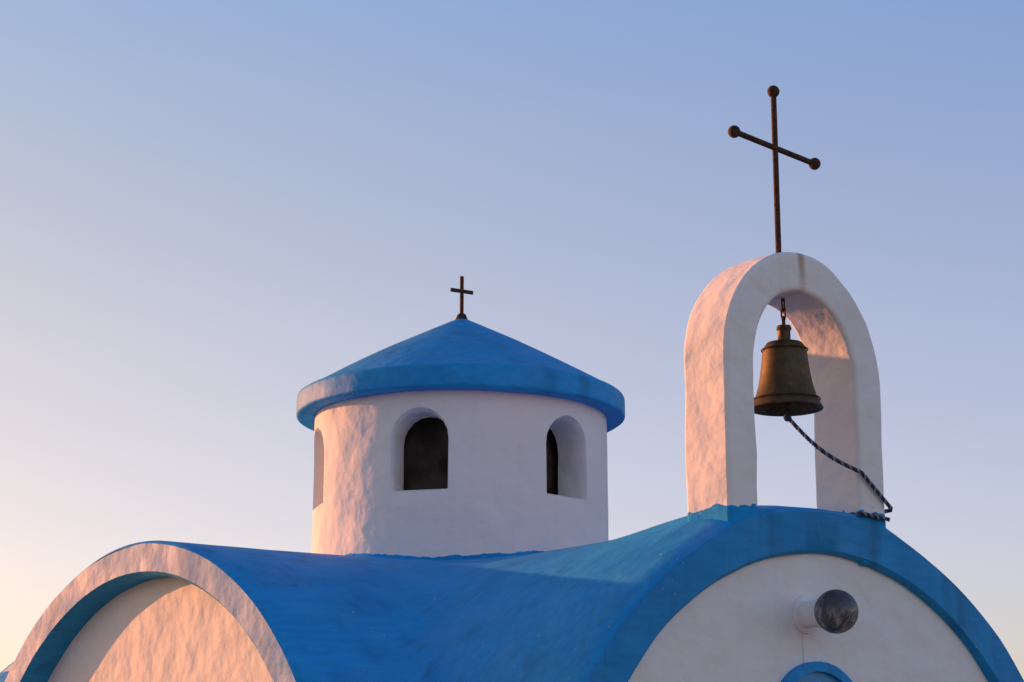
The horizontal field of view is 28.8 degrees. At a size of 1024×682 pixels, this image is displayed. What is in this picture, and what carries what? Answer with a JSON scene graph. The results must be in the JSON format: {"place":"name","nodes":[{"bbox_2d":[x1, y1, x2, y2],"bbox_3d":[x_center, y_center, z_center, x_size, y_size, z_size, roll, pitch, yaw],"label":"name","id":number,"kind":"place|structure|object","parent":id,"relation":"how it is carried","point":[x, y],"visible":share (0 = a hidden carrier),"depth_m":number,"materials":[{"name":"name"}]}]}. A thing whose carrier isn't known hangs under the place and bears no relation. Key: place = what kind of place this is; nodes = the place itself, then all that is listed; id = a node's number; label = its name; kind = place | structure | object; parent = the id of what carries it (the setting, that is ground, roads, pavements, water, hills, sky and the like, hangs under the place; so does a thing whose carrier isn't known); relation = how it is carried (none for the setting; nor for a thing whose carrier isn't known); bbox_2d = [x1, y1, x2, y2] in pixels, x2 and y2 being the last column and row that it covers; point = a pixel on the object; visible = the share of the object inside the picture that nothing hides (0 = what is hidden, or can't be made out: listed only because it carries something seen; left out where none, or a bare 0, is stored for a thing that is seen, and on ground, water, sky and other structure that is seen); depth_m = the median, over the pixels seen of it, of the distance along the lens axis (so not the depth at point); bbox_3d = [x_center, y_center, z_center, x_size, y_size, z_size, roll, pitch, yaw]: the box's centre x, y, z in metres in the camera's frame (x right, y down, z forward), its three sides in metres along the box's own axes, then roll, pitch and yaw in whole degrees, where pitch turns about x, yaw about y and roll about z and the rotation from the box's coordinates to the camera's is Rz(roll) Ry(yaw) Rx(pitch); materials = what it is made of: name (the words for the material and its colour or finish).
{"place":"outdoors","nodes":[
{"label":"outdoors","id":0,"kind":"place"},
{"bbox_2d":[0,0,1023,679],"label":"sky","id":1,"kind":"structure","parent":0,"point":[212,211],"materials":[{"name":"blue"}]},
{"bbox_3d":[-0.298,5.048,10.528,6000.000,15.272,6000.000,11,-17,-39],"label":"ground","id":2,"kind":"structure","parent":0,"visible":0},
{"bbox_2d":[781,596,851,681],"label":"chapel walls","id":3,"kind":"structure","parent":2,"relation":"on","point":[805,621],"depth_m":9.13,"materials":[{"name":"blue paint"}]},
{"bbox_2d":[3,553,987,681],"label":"gable walls","id":4,"kind":"structure","parent":3,"relation":"attached to","point":[739,625],"depth_m":9.49,"materials":[{"name":"white paint"}]},
{"bbox_2d":[0,505,944,681],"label":"vaulted roof","id":5,"kind":"structure","parent":4,"relation":"on","point":[559,615],"depth_m":9.21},
{"bbox_2d":[312,390,607,559],"bbox_3d":[-0.299,1.227,11.443,1.704,1.611,1.705,11,-17,-39],"label":"drum","id":6,"kind":"object","parent":5,"relation":"on","point":[444,474],"visible":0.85,"depth_m":10.83,"materials":[{"name":"white paint"}]},
{"bbox_2d":[296,319,624,431],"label":"dome roof","id":7,"kind":"structure","parent":6,"relation":"on","point":[461,354],"depth_m":10.95,"materials":[{"name":"blue paint"}]},
{"bbox_2d":[450,276,472,319],"bbox_3d":[-0.298,-0.248,11.798,0.149,0.280,0.080,11,-17,-39],"label":"cross","id":8,"kind":"object","parent":7,"relation":"on","point":[462,292],"visible":0.89,"depth_m":11.79,"materials":[{"name":"black metal"}]},
{"bbox_2d":[5,511,1023,681],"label":"gable rims","id":9,"kind":"object","parent":4,"relation":"attached to","point":[80,600],"visible":0.59,"depth_m":9.50,"materials":[{"name":"blue paint"}]},
{"bbox_2d":[684,252,885,566],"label":"bell arch","id":10,"kind":"structure","parent":4,"relation":"on","point":[824,317],"depth_m":9.43,"materials":[{"name":"white paint"}]},
{"bbox_2d":[728,85,820,252],"bbox_3d":[1.297,-0.808,9.777,0.672,0.946,0.062,12,-18,-41],"label":"cross","id":11,"kind":"object","parent":10,"relation":"on","point":[773,91],"visible":0.97,"depth_m":9.78,"materials":[{"name":"metal"}]},
{"bbox_2d":[781,298,791,413],"bbox_3d":[1.315,0.062,9.584,0.052,0.618,0.052,11,-17,-39],"label":"bell hanger","id":12,"kind":"object","parent":10,"relation":"hanging from","point":[786,405],"visible":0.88,"depth_m":9.61,"materials":[{"name":"black metal"}]},
{"bbox_2d":[754,324,823,416],"bbox_3d":[1.312,0.128,9.566,0.354,0.411,0.354,11,-17,-39],"label":"bell","id":13,"kind":"object","parent":12,"relation":"hanging from","point":[785,374],"visible":0.93,"depth_m":9.47,"materials":[{"name":"brown metal"}]},
{"bbox_2d":[783,414,892,521],"bbox_3d":[1.521,0.625,9.624,0.573,0.490,0.345,11,-17,-39],"label":"bell rope","id":14,"kind":"object","parent":13,"relation":"hanging from","point":[787,417],"visible":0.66,"depth_m":9.52,"materials":[{"name":"black fabric"}]},
{"bbox_2d":[802,632,804,662],"bbox_3d":[1.339,1.439,9.128,0.009,0.270,0.008,11,-17,-39],"label":"lamp cable","id":15,"kind":"object","parent":3,"relation":"attached to","point":[803,648],"visible":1,"depth_m":9.13,"materials":[{"name":"white plastic"}]},
{"bbox_2d":[797,672,837,681],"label":"door leaf","id":16,"kind":"object","parent":3,"relation":"attached to","point":[816,677],"visible":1,"depth_m":9.15,"materials":[{"name":"blue"}]},
{"bbox_2d":[814,589,858,633],"bbox_3d":[1.473,1.229,9.045,0.200,0.200,0.200,11,-17,-39],"label":"lamp globe","id":17,"kind":"object","parent":3,"relation":"attached to","point":[836,611],"visible":1,"depth_m":8.97,"materials":[{"name":"clear glass"}]}
]}

